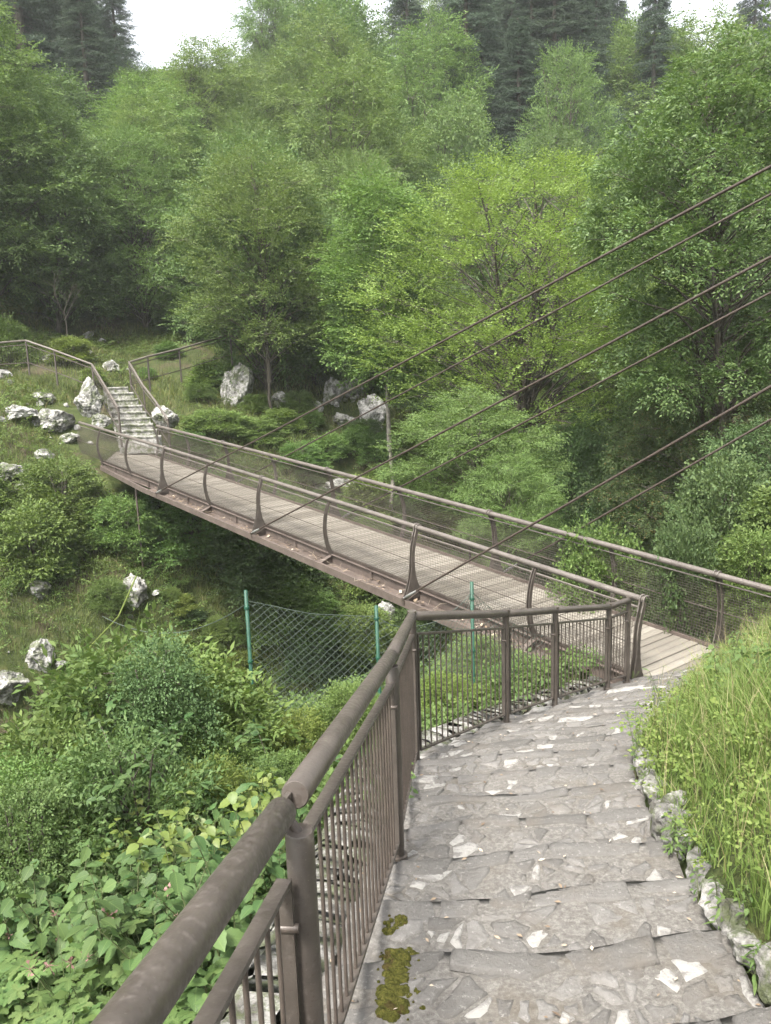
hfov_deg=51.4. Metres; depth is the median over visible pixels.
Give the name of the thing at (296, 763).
shrub
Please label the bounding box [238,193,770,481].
stay cable
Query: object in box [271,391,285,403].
boulder
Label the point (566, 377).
broadleaf tree
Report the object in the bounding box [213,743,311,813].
shrub
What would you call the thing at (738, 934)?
stone kerb
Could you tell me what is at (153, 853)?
leafy plant
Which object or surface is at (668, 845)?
weed plant
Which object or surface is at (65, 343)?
shrub
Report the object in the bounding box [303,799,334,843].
weed plant
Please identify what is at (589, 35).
spruce tree
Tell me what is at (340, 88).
broadleaf tree
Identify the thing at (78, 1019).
cranesbill plant
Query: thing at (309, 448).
shrub
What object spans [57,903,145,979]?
cranesbill plant
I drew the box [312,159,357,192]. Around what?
broadleaf tree
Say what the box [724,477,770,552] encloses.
shrub
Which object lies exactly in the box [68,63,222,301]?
broadleaf tree
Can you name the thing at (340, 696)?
shrub
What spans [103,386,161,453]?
stone stairs
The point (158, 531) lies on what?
shrub
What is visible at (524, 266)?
broadleaf tree
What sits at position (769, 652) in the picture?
weed plant
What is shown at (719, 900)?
weed plant
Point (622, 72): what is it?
broadleaf tree
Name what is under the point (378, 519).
shrub
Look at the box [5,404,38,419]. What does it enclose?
boulder
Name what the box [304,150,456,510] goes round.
maple tree
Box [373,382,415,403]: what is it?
shrub
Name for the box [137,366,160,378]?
shrub
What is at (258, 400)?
shrub
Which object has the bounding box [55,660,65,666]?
stone
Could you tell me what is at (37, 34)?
conifer tree
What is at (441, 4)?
spruce tree
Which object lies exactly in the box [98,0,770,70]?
sky
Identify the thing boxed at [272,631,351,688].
shrub
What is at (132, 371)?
stair railing
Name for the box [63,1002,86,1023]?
cranesbill plant
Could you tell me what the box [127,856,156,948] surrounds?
leafy plant
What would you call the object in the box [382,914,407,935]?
moss
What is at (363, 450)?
shrub
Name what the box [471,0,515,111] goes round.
conifer tree
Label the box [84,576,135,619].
shrub
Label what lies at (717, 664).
weed plant
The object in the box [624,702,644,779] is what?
tall weed
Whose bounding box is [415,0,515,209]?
conifer tree
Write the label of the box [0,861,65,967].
leafy plant
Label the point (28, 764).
shrub
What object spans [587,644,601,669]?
weed plant
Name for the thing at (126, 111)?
broadleaf tree
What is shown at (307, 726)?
shrub
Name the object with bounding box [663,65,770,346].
broadleaf tree
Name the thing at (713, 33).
broadleaf tree
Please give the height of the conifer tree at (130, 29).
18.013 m
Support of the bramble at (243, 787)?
on the ground at (348, 465)
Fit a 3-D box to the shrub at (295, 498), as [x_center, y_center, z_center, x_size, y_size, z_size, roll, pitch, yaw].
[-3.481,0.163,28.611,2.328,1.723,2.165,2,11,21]
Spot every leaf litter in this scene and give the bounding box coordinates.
[146,489,521,646]
[330,679,759,1023]
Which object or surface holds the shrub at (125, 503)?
on the ground at (348, 465)
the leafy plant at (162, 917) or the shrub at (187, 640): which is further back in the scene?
the shrub at (187, 640)
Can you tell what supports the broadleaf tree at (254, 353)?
on the ground at (348, 465)
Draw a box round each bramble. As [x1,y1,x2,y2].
[0,752,67,874]
[66,667,134,734]
[79,687,193,749]
[86,718,193,849]
[92,736,168,867]
[105,691,181,767]
[122,745,258,832]
[187,723,261,764]
[247,723,365,790]
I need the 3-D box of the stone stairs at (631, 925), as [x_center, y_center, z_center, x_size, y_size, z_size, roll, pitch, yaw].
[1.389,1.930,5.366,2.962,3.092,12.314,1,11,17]
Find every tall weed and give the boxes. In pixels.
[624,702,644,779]
[643,668,691,731]
[644,665,674,712]
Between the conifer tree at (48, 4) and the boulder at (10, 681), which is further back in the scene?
the conifer tree at (48, 4)
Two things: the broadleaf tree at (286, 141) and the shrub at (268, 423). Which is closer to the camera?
the shrub at (268, 423)
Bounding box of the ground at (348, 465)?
[0,225,770,1007]
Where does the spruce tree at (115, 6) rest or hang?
on the ground at (348, 465)
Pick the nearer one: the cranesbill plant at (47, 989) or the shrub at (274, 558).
the cranesbill plant at (47, 989)
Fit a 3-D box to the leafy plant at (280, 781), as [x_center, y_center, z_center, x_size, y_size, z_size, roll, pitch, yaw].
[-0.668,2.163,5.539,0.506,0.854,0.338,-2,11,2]
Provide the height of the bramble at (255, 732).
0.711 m
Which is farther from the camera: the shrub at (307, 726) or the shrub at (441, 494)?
the shrub at (441, 494)
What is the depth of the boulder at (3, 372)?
32.62 m
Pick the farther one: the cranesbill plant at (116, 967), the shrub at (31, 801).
the shrub at (31, 801)
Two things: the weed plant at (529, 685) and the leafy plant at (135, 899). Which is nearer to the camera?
the leafy plant at (135, 899)
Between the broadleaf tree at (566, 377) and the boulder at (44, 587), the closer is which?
the boulder at (44, 587)
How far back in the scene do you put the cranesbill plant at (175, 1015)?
3.33 m
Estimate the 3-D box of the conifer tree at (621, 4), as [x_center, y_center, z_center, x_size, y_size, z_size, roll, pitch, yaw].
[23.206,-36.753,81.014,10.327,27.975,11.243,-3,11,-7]
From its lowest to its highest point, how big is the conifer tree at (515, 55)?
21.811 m
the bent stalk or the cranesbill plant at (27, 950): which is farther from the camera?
the bent stalk
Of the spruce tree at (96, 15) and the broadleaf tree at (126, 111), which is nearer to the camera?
the broadleaf tree at (126, 111)
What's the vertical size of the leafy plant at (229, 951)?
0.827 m
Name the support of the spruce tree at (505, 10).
on the ground at (348, 465)
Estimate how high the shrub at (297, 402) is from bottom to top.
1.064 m
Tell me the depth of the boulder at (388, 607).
27.00 m
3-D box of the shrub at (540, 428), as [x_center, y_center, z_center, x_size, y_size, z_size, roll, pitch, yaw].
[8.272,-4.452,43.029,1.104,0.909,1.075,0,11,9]
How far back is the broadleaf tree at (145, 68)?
60.18 m
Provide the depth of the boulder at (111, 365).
34.62 m
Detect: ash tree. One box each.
[249,0,407,187]
[367,0,509,299]
[561,0,770,453]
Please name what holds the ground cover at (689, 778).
on the ground at (348, 465)
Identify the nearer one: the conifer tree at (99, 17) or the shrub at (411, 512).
the shrub at (411, 512)
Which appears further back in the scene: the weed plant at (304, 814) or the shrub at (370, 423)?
the shrub at (370, 423)
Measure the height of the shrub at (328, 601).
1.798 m
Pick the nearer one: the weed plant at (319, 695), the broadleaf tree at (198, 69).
the weed plant at (319, 695)
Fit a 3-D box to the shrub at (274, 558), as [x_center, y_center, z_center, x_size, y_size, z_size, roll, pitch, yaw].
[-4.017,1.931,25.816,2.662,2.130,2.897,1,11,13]
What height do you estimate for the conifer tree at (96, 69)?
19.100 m
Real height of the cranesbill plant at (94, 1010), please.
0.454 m
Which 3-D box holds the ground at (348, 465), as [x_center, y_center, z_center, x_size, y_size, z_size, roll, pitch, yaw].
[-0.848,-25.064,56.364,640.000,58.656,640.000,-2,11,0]
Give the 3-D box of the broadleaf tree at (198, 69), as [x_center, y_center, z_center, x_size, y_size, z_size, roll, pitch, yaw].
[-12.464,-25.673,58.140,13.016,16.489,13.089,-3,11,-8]
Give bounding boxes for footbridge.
[77,421,770,683]
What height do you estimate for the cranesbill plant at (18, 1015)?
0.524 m
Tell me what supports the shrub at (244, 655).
on the ground at (348, 465)
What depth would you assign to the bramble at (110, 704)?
6.70 m
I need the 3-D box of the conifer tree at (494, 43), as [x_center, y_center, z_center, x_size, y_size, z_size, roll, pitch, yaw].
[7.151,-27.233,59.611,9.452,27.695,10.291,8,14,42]
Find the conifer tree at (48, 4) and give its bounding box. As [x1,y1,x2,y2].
[1,0,104,120]
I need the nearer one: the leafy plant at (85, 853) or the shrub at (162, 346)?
the leafy plant at (85, 853)
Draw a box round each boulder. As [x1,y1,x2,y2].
[0,369,12,378]
[0,462,24,481]
[0,670,29,706]
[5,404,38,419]
[25,638,55,672]
[28,579,50,599]
[32,391,56,404]
[34,448,54,459]
[35,408,75,431]
[59,432,79,442]
[73,376,104,417]
[82,331,93,338]
[91,413,111,427]
[102,360,119,372]
[122,573,147,609]
[151,405,178,432]
[220,362,254,406]
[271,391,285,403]
[314,401,323,411]
[323,377,343,403]
[325,478,354,492]
[332,412,360,426]
[342,377,363,397]
[357,394,385,428]
[378,601,394,623]
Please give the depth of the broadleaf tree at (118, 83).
61.82 m
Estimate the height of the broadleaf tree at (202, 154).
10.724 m
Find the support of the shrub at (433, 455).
on the ground at (348, 465)
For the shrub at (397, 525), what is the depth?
30.36 m
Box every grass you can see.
[0,380,444,741]
[636,594,770,948]
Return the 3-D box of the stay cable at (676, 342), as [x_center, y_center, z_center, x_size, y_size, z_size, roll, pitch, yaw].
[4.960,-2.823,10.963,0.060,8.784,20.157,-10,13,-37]
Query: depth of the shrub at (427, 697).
9.25 m
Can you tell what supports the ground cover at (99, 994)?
on the ground at (348, 465)
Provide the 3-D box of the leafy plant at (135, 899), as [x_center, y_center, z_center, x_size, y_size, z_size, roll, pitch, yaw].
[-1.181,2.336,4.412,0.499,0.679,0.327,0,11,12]
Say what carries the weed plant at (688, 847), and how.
on the ground at (348, 465)
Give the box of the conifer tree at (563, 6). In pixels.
[508,0,607,204]
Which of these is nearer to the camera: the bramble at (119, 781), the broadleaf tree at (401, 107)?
the bramble at (119, 781)
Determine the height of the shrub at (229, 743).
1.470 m
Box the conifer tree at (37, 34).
[0,0,97,143]
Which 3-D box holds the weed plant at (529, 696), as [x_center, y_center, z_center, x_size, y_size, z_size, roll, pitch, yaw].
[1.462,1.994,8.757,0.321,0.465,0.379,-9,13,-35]
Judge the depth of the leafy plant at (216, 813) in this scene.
5.37 m
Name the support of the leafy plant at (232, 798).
on the ground at (348, 465)
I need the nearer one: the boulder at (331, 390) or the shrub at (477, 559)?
the shrub at (477, 559)
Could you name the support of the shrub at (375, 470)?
on the ground at (348, 465)
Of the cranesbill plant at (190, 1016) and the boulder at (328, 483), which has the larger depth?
the boulder at (328, 483)
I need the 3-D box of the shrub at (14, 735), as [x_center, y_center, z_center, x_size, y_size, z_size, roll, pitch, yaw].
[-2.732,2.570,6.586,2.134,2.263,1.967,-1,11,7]
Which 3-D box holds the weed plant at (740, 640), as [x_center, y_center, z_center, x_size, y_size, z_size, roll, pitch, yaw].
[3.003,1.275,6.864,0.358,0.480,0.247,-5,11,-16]
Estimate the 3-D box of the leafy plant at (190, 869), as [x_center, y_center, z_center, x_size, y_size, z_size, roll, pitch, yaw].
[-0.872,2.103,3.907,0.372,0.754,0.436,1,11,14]
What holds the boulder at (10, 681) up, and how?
on the ground at (348, 465)
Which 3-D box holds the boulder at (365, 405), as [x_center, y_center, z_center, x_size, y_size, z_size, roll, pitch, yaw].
[-0.630,-4.167,36.253,1.574,2.319,1.349,-10,13,-35]
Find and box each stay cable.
[155,165,770,496]
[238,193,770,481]
[250,255,770,537]
[343,291,770,516]
[401,385,770,604]
[504,418,770,572]
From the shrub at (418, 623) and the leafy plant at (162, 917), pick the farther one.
the shrub at (418, 623)
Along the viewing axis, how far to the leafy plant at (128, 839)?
5.35 m
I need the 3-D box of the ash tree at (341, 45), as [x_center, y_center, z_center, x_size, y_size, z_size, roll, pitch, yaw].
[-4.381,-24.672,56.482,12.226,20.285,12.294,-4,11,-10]
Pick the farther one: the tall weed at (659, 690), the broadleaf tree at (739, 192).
the broadleaf tree at (739, 192)
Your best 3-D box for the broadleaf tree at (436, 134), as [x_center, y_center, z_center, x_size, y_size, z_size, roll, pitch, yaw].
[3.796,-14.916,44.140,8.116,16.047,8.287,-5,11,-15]
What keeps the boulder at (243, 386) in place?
on the ground at (348, 465)
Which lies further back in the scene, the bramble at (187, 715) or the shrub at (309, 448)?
the shrub at (309, 448)
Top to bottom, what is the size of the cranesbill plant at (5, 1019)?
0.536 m
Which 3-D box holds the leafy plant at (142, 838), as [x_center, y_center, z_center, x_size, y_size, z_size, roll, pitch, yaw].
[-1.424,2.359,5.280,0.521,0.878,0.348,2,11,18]
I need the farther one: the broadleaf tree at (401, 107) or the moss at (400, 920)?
the broadleaf tree at (401, 107)
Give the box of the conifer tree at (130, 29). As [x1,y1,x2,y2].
[87,1,135,46]
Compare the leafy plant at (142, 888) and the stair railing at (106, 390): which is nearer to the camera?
the leafy plant at (142, 888)
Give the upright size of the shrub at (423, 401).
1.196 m
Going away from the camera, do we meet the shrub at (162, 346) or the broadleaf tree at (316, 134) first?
the shrub at (162, 346)
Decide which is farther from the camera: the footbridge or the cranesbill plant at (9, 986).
the footbridge
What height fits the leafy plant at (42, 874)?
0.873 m
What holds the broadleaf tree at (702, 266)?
on the ground at (348, 465)
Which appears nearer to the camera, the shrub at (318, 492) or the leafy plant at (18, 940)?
the leafy plant at (18, 940)
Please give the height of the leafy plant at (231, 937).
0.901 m
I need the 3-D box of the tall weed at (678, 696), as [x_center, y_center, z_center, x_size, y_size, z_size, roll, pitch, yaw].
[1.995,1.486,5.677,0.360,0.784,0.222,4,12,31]
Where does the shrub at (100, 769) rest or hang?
on the ground at (348, 465)
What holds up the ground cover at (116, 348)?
on the ground at (348, 465)
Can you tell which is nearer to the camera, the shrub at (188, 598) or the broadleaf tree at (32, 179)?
the shrub at (188, 598)
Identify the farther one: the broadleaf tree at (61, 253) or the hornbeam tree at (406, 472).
the broadleaf tree at (61, 253)
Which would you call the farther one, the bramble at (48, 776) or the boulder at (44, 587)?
the boulder at (44, 587)
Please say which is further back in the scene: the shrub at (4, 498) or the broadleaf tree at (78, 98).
the broadleaf tree at (78, 98)
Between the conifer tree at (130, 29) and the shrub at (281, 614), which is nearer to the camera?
the shrub at (281, 614)
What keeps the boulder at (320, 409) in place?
on the ground at (348, 465)
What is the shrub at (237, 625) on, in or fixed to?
on the ground at (348, 465)
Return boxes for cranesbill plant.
[0,922,63,986]
[0,943,75,1019]
[0,950,76,986]
[0,954,106,1023]
[0,961,67,1022]
[0,984,35,1023]
[2,905,141,1022]
[3,997,54,1023]
[5,928,68,998]
[24,940,57,992]
[27,990,109,1017]
[28,993,114,1023]
[35,969,107,1023]
[37,941,77,983]
[40,1012,90,1023]
[41,983,55,995]
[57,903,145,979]
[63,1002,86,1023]
[72,1002,101,1023]
[78,963,122,1007]
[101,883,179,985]
[164,990,210,1023]
[167,963,226,1023]
[244,884,270,921]
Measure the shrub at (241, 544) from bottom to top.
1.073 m
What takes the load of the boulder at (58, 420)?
on the ground at (348, 465)
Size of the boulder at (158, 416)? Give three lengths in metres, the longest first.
0.941 x 0.914 x 0.860 m
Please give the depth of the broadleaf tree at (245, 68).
61.08 m
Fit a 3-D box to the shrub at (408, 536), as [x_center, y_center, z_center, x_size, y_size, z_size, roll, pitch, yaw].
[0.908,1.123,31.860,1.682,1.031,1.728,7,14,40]
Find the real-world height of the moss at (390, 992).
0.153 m
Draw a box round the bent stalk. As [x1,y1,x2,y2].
[86,575,136,650]
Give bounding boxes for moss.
[375,946,425,1022]
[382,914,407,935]
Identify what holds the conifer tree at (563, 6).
on the ground at (348, 465)
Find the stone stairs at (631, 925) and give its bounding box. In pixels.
[322,664,770,1023]
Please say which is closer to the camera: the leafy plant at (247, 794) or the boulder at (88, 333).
the leafy plant at (247, 794)
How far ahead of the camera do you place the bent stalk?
18.27 m
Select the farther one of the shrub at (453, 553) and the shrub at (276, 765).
the shrub at (453, 553)
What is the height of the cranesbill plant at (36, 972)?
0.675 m
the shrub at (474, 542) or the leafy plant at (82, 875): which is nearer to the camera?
the leafy plant at (82, 875)
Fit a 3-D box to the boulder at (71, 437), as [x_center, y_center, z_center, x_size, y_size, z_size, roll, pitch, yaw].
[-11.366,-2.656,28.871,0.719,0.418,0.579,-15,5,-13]
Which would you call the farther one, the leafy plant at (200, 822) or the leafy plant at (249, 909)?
the leafy plant at (200, 822)
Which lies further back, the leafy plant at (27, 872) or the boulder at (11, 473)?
the boulder at (11, 473)
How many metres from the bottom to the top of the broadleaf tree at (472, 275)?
14.778 m
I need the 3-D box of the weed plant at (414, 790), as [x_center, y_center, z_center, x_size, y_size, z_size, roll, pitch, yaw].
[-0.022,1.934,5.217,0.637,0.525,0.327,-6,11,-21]
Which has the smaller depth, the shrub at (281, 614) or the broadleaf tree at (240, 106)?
the shrub at (281, 614)
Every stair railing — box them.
[0,339,122,446]
[91,596,631,1023]
[128,334,232,459]
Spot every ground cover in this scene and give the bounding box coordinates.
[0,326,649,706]
[0,639,601,1023]
[49,655,582,1006]
[610,599,770,885]
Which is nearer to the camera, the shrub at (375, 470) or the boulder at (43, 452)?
the boulder at (43, 452)
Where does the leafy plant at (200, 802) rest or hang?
on the ground at (348, 465)
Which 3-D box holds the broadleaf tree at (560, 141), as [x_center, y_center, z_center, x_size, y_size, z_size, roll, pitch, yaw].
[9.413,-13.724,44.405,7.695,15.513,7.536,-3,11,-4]
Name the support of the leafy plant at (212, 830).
on the ground at (348, 465)
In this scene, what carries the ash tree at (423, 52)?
on the ground at (348, 465)
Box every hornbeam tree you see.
[369,380,576,558]
[445,439,573,574]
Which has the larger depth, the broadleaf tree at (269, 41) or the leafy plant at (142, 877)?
the broadleaf tree at (269, 41)
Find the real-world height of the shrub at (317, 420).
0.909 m
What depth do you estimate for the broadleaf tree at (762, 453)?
17.04 m
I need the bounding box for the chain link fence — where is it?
[102,581,545,728]
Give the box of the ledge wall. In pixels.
[220,676,604,1023]
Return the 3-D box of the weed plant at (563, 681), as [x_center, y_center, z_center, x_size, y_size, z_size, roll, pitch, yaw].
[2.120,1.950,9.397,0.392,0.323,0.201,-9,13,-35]
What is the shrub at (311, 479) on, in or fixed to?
on the ground at (348, 465)
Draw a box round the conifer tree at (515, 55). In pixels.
[484,15,560,196]
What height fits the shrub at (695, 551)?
3.563 m
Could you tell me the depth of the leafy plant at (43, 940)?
4.37 m
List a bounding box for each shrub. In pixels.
[0,312,41,366]
[0,462,16,509]
[0,493,97,589]
[0,600,263,843]
[0,706,158,886]
[0,740,143,891]
[0,761,121,932]
[1,452,121,535]
[5,717,150,840]
[25,713,247,913]
[31,546,77,581]
[41,335,98,364]
[73,496,130,550]
[76,622,310,765]
[77,366,107,383]
[82,490,165,559]
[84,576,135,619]
[95,619,230,798]
[125,463,244,568]
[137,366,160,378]
[141,716,263,803]
[141,748,268,870]
[149,529,178,550]
[151,340,187,360]
[160,586,182,603]
[167,428,213,458]
[167,592,201,617]
[168,633,194,663]
[177,606,209,626]
[178,407,261,436]
[182,358,233,390]
[182,381,219,402]
[190,525,336,609]
[198,621,232,641]
[199,615,228,637]
[205,643,229,660]
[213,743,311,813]
[218,614,266,646]
[219,645,264,679]
[222,544,295,606]
[223,415,290,443]
[226,538,249,557]
[233,392,278,412]
[235,567,312,616]
[235,744,328,819]
[238,477,268,492]
[245,570,325,651]
[250,595,296,630]
[252,424,279,435]
[254,406,307,432]
[257,703,344,767]
[260,549,314,573]
[265,478,298,497]
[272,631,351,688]
[277,389,320,412]
[277,440,331,469]
[277,491,308,505]
[277,588,351,655]
[293,464,325,484]
[297,409,326,428]
[302,677,381,766]
[307,486,330,510]
[309,430,353,461]
[320,500,361,521]
[326,599,406,661]
[335,635,384,672]
[337,417,384,439]
[338,473,398,526]
[340,422,375,452]
[342,583,376,597]
[350,515,391,533]
[351,431,402,468]
[363,461,409,489]
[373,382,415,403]
[376,418,436,461]
[378,512,410,535]
[379,604,450,665]
[380,598,416,622]
[386,497,428,524]
[397,528,423,544]
[409,390,443,411]
[418,443,448,463]
[420,633,529,686]
[420,667,494,727]
[424,510,465,541]
[426,482,458,509]
[445,550,463,558]
[457,535,491,553]
[461,549,502,565]
[478,444,512,462]
[480,661,539,687]
[534,423,547,435]
[543,510,657,620]
[544,371,575,387]
[631,498,734,647]
[650,435,770,623]
[686,522,770,642]
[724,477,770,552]
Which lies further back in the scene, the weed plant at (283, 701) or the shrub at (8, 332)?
the shrub at (8, 332)
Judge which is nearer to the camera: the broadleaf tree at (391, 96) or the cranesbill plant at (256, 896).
the cranesbill plant at (256, 896)
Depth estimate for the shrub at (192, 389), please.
33.72 m
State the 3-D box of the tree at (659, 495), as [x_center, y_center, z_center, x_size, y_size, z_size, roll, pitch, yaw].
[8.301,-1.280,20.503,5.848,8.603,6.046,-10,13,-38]
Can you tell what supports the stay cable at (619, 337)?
attached to the footbridge
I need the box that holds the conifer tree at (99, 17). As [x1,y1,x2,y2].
[82,0,128,67]
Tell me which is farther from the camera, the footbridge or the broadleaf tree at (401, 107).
the broadleaf tree at (401, 107)
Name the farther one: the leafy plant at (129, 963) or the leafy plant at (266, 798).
the leafy plant at (266, 798)
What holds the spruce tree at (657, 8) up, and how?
on the ground at (348, 465)
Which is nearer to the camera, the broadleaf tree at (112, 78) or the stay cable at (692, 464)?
the stay cable at (692, 464)
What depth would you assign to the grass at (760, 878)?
4.48 m
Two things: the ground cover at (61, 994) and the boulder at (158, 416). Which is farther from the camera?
the boulder at (158, 416)
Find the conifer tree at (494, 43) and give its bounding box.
[445,0,512,176]
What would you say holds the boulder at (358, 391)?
on the ground at (348, 465)
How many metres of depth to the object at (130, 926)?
3.99 m
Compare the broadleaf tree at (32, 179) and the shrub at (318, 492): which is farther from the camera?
the broadleaf tree at (32, 179)
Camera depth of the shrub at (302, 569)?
26.10 m
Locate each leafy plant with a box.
[0,858,56,941]
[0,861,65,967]
[0,869,27,904]
[0,881,42,962]
[0,893,84,996]
[0,907,40,962]
[20,872,68,912]
[24,837,120,892]
[32,838,100,956]
[42,872,94,924]
[51,814,86,873]
[52,861,134,911]
[57,877,137,988]
[64,891,149,991]
[74,870,137,988]
[80,825,114,869]
[81,860,216,1009]
[89,877,118,918]
[97,818,142,892]
[98,828,167,922]
[113,838,190,914]
[114,796,157,863]
[114,884,179,938]
[116,810,194,930]
[119,870,175,952]
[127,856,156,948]
[137,809,184,911]
[147,889,251,991]
[151,892,179,922]
[153,790,209,872]
[156,865,243,1015]
[171,815,228,882]
[175,824,238,891]
[178,832,251,914]
[183,763,225,831]
[184,857,237,970]
[198,803,230,872]
[199,801,240,871]
[205,873,262,970]
[210,775,242,842]
[210,814,241,858]
[218,769,284,839]
[227,788,257,845]
[233,811,285,883]
[237,838,287,896]
[238,793,285,883]
[240,895,266,919]
[251,792,286,894]
[258,777,306,822]
[258,788,286,869]
[267,767,322,849]
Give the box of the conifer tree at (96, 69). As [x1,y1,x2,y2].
[51,0,122,145]
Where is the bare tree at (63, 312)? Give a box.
[39,270,83,336]
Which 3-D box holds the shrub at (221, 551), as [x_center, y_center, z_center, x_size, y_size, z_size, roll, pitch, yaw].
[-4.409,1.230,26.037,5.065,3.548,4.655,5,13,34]
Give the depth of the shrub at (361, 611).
25.15 m
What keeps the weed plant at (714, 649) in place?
on the ground at (348, 465)
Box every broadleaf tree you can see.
[0,0,117,308]
[0,71,122,302]
[0,96,151,332]
[1,57,155,262]
[2,94,52,259]
[6,238,144,320]
[56,116,207,330]
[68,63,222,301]
[72,85,209,322]
[92,67,152,121]
[97,68,129,95]
[112,59,183,212]
[133,28,271,236]
[140,278,226,347]
[145,121,351,393]
[151,179,249,337]
[154,136,226,284]
[154,137,363,409]
[156,69,271,203]
[165,67,217,141]
[194,108,287,304]
[199,77,320,164]
[202,45,308,145]
[202,149,336,361]
[215,0,307,84]
[231,194,378,385]
[235,0,390,62]
[245,12,295,76]
[251,121,321,299]
[271,0,383,105]
[271,0,415,194]
[274,91,344,169]
[278,39,432,313]
[293,168,398,308]
[304,142,438,392]
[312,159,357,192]
[321,141,711,577]
[331,54,437,190]
[334,41,429,157]
[354,64,435,186]
[371,0,486,60]
[380,131,558,455]
[396,84,529,353]
[448,189,577,374]
[498,116,618,391]
[504,393,652,597]
[507,35,629,230]
[526,125,728,522]
[557,354,718,602]
[566,7,699,164]
[571,104,642,333]
[573,257,710,537]
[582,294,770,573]
[585,0,761,250]
[622,183,739,358]
[623,0,770,292]
[661,409,770,578]
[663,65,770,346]
[691,212,770,355]
[722,192,770,351]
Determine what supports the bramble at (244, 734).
on the ground at (348, 465)
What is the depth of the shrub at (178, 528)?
25.09 m
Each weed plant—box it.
[269,692,296,714]
[271,699,292,728]
[295,771,329,844]
[303,783,340,824]
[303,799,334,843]
[312,685,327,711]
[329,760,370,805]
[333,768,418,806]
[511,672,532,700]
[519,675,539,694]
[520,657,549,689]
[559,667,581,690]
[571,642,603,673]
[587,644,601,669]
[661,796,692,835]
[661,814,686,858]
[671,826,705,860]
[689,847,714,902]
[696,632,746,678]
[702,873,751,930]
[705,650,737,692]
[713,631,756,670]
[726,627,752,657]
[731,626,770,681]
[733,888,753,931]
[738,939,765,995]
[753,646,770,683]
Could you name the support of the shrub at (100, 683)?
on the ground at (348, 465)
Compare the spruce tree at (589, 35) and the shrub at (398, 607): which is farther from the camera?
the spruce tree at (589, 35)
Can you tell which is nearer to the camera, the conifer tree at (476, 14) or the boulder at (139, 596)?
the boulder at (139, 596)
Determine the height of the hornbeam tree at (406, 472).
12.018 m
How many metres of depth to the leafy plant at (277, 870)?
4.29 m
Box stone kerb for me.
[631,684,770,1006]
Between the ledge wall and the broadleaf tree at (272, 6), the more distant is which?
the broadleaf tree at (272, 6)
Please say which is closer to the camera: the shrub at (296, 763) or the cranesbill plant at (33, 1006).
the cranesbill plant at (33, 1006)
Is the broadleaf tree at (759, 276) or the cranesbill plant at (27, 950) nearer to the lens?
the cranesbill plant at (27, 950)
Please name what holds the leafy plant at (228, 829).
on the ground at (348, 465)
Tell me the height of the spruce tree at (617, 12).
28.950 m
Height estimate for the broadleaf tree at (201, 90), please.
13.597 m
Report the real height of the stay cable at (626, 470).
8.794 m
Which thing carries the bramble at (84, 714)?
on the ground at (348, 465)
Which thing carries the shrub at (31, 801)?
on the ground at (348, 465)
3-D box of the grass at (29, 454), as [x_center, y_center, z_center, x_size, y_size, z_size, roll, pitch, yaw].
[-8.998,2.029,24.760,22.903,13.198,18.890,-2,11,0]
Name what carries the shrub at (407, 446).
on the ground at (348, 465)
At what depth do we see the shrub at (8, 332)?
33.87 m
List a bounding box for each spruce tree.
[53,25,100,90]
[89,0,114,64]
[92,0,148,78]
[378,0,438,145]
[427,0,477,90]
[483,0,534,160]
[492,0,578,153]
[541,0,634,181]
[558,0,620,154]
[588,0,626,323]
[594,0,626,48]
[619,0,696,283]
[718,0,770,44]
[750,20,770,126]
[751,20,770,143]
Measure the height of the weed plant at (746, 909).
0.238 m
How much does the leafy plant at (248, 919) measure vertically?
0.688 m
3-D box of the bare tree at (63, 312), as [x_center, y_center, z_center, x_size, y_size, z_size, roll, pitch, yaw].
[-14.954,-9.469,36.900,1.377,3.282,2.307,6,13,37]
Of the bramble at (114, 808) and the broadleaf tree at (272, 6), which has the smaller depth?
the bramble at (114, 808)
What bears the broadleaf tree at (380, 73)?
on the ground at (348, 465)
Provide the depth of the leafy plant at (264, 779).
5.79 m
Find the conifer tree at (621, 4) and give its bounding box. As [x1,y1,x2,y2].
[607,0,632,83]
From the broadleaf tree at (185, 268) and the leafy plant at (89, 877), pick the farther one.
the broadleaf tree at (185, 268)
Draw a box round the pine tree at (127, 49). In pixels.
[47,0,151,104]
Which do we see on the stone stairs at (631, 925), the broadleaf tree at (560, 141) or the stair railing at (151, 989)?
the stair railing at (151, 989)
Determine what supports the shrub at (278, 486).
on the ground at (348, 465)
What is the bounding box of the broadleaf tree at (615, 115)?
[571,104,642,333]
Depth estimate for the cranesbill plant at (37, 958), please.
4.46 m
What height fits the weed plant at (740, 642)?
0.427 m
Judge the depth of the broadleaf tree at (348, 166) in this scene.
37.37 m
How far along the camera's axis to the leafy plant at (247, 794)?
5.79 m
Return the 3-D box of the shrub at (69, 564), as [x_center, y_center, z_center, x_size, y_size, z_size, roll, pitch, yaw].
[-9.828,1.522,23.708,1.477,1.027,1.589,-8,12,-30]
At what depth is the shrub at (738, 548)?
12.05 m
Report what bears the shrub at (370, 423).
on the ground at (348, 465)
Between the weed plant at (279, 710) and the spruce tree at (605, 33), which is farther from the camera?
the spruce tree at (605, 33)
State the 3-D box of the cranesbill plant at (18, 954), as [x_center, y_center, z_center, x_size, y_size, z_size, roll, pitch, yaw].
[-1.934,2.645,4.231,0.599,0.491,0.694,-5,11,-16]

